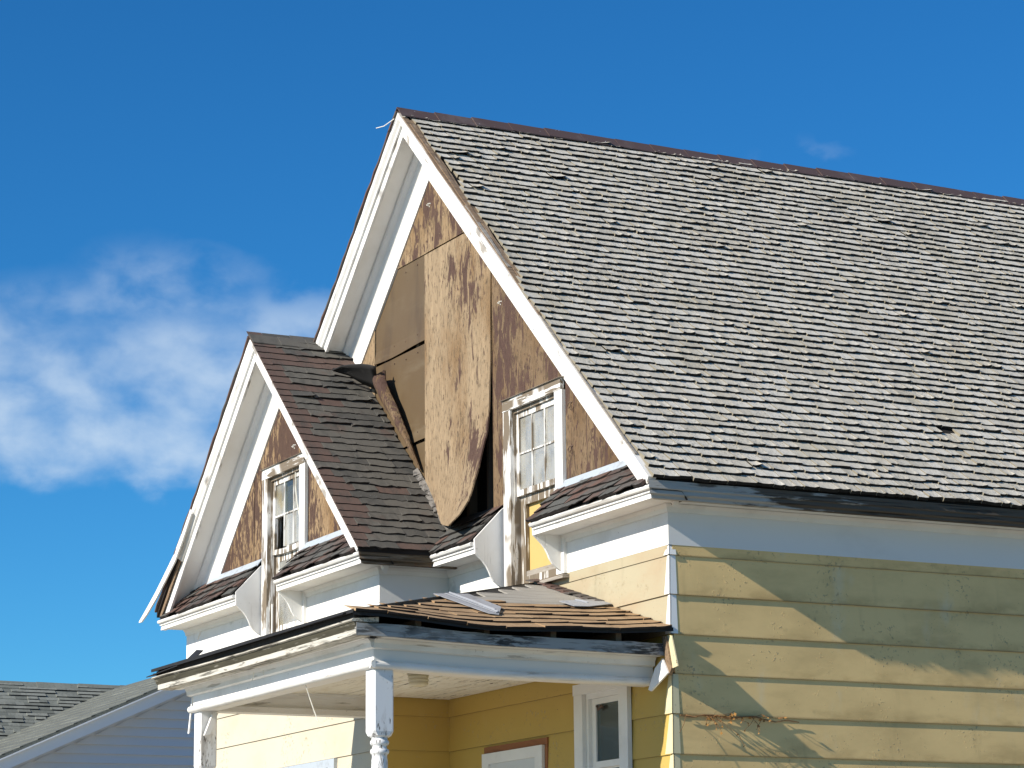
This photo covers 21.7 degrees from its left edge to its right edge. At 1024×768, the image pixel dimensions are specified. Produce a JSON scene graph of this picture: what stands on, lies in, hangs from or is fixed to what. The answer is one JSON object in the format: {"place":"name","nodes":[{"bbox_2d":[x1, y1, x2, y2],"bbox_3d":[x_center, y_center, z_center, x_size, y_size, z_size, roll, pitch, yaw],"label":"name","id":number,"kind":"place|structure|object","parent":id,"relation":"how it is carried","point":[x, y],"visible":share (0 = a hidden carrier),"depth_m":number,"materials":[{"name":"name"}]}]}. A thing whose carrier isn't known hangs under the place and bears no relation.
{"place":"outdoors","nodes":[
{"label":"outdoors","id":0,"kind":"place"},
{"bbox_2d":[0,0,1023,684],"label":"sky","id":1,"kind":"structure","parent":0,"point":[180,179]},
{"bbox_2d":[139,107,1023,767],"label":"old house","id":2,"kind":"structure","parent":0,"point":[533,447],"depth_m":22.67,"materials":[{"name":"yellow wood"}]},
{"bbox_2d":[260,452,308,635],"bbox_3d":[-2.125,1.556,25.480,0.185,1.685,1.135,6,-14,-26],"label":"window","id":3,"kind":"structure","parent":2,"relation":"in","point":[295,508],"depth_m":25.68,"materials":[{"name":"white paint"}]},
{"bbox_2d":[283,758,337,767],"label":"window","id":4,"kind":"structure","parent":2,"relation":"in","point":[329,763],"depth_m":24.18,"materials":[{"name":"white paint"}]},
{"bbox_2d":[407,673,428,686],"bbox_3d":[-0.744,2.344,21.254,0.180,0.118,0.180,6,-14,-26],"label":"ceiling light","id":5,"kind":"object","parent":2,"relation":"attached to","point":[418,680],"visible":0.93,"depth_m":21.19,"materials":[{"name":"glass"}]},
{"bbox_2d":[482,737,548,767],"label":"storm door","id":6,"kind":"structure","parent":2,"relation":"in","point":[533,753],"depth_m":22.17,"materials":[{"name":"white paint"}]},
{"bbox_2d":[500,376,568,586],"bbox_3d":[0.227,0.861,22.384,0.185,1.685,1.140,6,-14,-26],"label":"window","id":7,"kind":"structure","parent":2,"relation":"in","point":[529,478],"depth_m":22.59,"materials":[{"name":"white paint"}]},
{"bbox_2d":[572,684,631,767],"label":"window","id":8,"kind":"structure","parent":2,"relation":"in","point":[588,698],"depth_m":21.12,"materials":[{"name":"white paint"}]},
{"bbox_2d":[679,711,798,746],"bbox_3d":[1.726,2.610,20.218,1.098,0.272,0.131,5,-13,-24],"label":"dry vine","id":9,"kind":"object","parent":2,"relation":"attached to","point":[725,716],"visible":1,"depth_m":20.20,"materials":[{"name":"brown plant"}]},
{"label":"ground","id":10,"kind":"structure","parent":0,"visible":0},
{"bbox_2d":[0,678,194,767],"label":"neighbour house","id":11,"kind":"structure","parent":10,"relation":"on","point":[143,723],"depth_m":37.67,"materials":[{"name":"grey"}]}
]}

